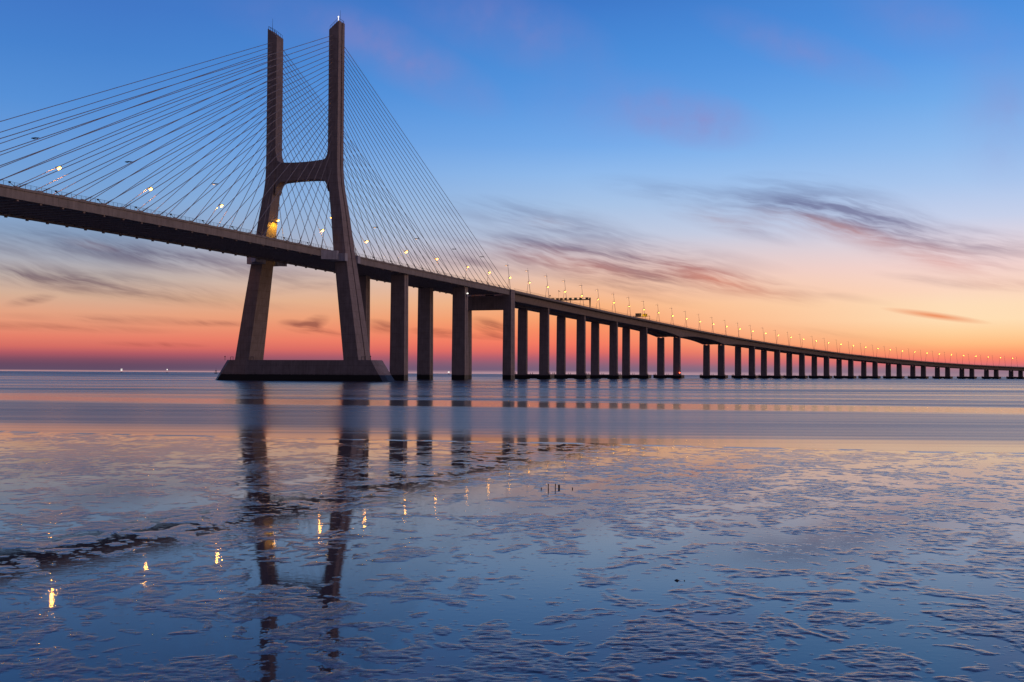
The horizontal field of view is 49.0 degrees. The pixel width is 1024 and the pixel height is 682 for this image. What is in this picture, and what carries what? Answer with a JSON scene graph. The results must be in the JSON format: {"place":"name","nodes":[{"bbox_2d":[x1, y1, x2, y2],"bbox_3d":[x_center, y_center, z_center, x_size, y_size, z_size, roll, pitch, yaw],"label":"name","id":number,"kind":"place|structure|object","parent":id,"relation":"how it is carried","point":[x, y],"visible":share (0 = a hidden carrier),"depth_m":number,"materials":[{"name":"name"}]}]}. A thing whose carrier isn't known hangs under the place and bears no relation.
{"place":"outdoors","nodes":[
{"label":"outdoors","id":0,"kind":"place"},
{"bbox_2d":[0,431,1023,681],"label":"mudflat","id":1,"kind":"structure","parent":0,"point":[154,559],"depth_m":19.32,"materials":[{"name":"grey soil"}]},
{"bbox_2d":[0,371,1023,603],"bbox_3d":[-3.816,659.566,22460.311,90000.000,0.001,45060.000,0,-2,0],"label":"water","id":2,"kind":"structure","parent":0,"point":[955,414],"depth_m":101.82,"materials":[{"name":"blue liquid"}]},
{"bbox_2d":[0,16,509,381],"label":"bridge pylon","id":3,"kind":"object","parent":2,"relation":"in","point":[356,363],"visible":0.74,"depth_m":442.94,"materials":[{"name":"concrete"}]},
{"bbox_2d":[0,179,509,294],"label":"cable stayed deck","id":4,"kind":"structure","parent":3,"relation":"hanging from","point":[34,205],"depth_m":372.88,"materials":[{"name":"concrete"}]},
{"bbox_2d":[359,274,407,379],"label":"side pier","id":5,"kind":"structure","parent":2,"relation":"in","point":[399,332],"depth_m":504.62,"materials":[{"name":"concrete"}]},
{"bbox_2d":[417,287,467,379],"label":"side pier","id":6,"kind":"structure","parent":2,"relation":"in","point":[459,337],"depth_m":571.15,"materials":[{"name":"concrete"}]},
{"bbox_2d":[468,289,514,379],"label":"anchor pier","id":7,"kind":"structure","parent":2,"relation":"in","point":[505,303],"depth_m":625.88,"materials":[{"name":"concrete"}]},
{"bbox_2d":[515,308,553,378],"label":"viaduct pier","id":8,"kind":"structure","parent":2,"relation":"in","point":[522,362],"depth_m":698.58,"materials":[{"name":"concrete"}]},
{"bbox_2d":[472,288,1023,370],"bbox_3d":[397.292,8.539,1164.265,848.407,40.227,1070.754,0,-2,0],"label":"approach viaduct","id":9,"kind":"object","parent":8,"relation":"on","point":[533,302],"visible":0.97,"depth_m":951.32,"materials":[{"name":"concrete"}]},
{"bbox_2d":[551,297,590,305],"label":"sign gantry","id":10,"kind":"object","parent":9,"relation":"on","point":[580,298],"visible":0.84,"depth_m":760.51,"materials":[{"name":"black metal"}]},
{"bbox_2d":[633,313,646,316],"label":"direction sign","id":11,"kind":"object","parent":9,"relation":"on","point":[639,314],"visible":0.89,"depth_m":876.35,"materials":[{"name":"metal"}]},
{"bbox_2d":[552,315,589,378],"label":"viaduct pier","id":12,"kind":"structure","parent":2,"relation":"in","point":[581,373],"depth_m":761.66,"materials":[{"name":"concrete"}]},
{"bbox_2d":[588,322,621,378],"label":"viaduct pier","id":13,"kind":"structure","parent":2,"relation":"in","point":[613,352],"depth_m":821.98,"materials":[{"name":"concrete"}]},
{"bbox_2d":[620,327,650,378],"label":"viaduct pier","id":14,"kind":"structure","parent":2,"relation":"in","point":[643,360],"depth_m":880.44,"materials":[{"name":"concrete"}]},
{"bbox_2d":[653,337,683,378],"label":"viaduct pier","id":15,"kind":"structure","parent":2,"relation":"in","point":[661,358],"depth_m":948.95,"materials":[{"name":"concrete"}]},
{"bbox_2d":[700,345,727,378],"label":"viaduct pier","id":16,"kind":"structure","parent":2,"relation":"in","point":[721,362],"depth_m":1041.91,"materials":[{"name":"concrete"}]},
{"bbox_2d":[732,346,757,378],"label":"viaduct pier","id":17,"kind":"structure","parent":2,"relation":"in","point":[752,375],"depth_m":1107.40,"materials":[{"name":"concrete"}]},
{"bbox_2d":[758,350,782,378],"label":"viaduct pier","id":18,"kind":"structure","parent":2,"relation":"in","point":[777,375],"depth_m":1161.30,"materials":[{"name":"concrete"}]},
{"bbox_2d":[783,353,807,378],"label":"viaduct pier","id":19,"kind":"structure","parent":2,"relation":"in","point":[801,366],"depth_m":1213.72,"materials":[{"name":"concrete"}]},
{"bbox_2d":[809,356,831,378],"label":"viaduct pier","id":20,"kind":"structure","parent":2,"relation":"in","point":[814,368],"depth_m":1265.94,"materials":[{"name":"concrete"}]},
{"bbox_2d":[833,359,855,378],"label":"viaduct pier","id":21,"kind":"structure","parent":2,"relation":"in","point":[850,369],"depth_m":1314.43,"materials":[{"name":"concrete"}]},
{"bbox_2d":[858,362,880,378],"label":"viaduct pier","id":22,"kind":"structure","parent":2,"relation":"in","point":[874,371],"depth_m":1362.95,"materials":[{"name":"concrete"}]},
{"bbox_2d":[883,364,904,378],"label":"viaduct pier","id":23,"kind":"structure","parent":2,"relation":"in","point":[898,372],"depth_m":1410.00,"materials":[{"name":"concrete"}]},
{"bbox_2d":[908,366,928,378],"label":"viaduct pier","id":24,"kind":"structure","parent":2,"relation":"in","point":[913,374],"depth_m":1456.09,"materials":[{"name":"concrete"}]},
{"bbox_2d":[932,367,952,378],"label":"viaduct pier","id":25,"kind":"structure","parent":2,"relation":"in","point":[938,376],"depth_m":1499.79,"materials":[{"name":"concrete"}]},
{"bbox_2d":[957,369,976,378],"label":"viaduct pier","id":26,"kind":"structure","parent":2,"relation":"in","point":[962,376],"depth_m":1542.98,"materials":[{"name":"concrete"}]},
{"bbox_2d":[982,370,1000,378],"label":"viaduct pier","id":27,"kind":"structure","parent":2,"relation":"in","point":[986,374],"depth_m":1583.68,"materials":[{"name":"concrete"}]},
{"bbox_2d":[1006,371,1023,378],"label":"viaduct pier","id":28,"kind":"structure","parent":2,"relation":"in","point":[1020,375],"depth_m":1624.25,"materials":[{"name":"concrete"}]},
{"bbox_2d":[0,0,1023,376],"label":"sky","id":29,"kind":"structure","parent":0,"point":[843,172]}
]}

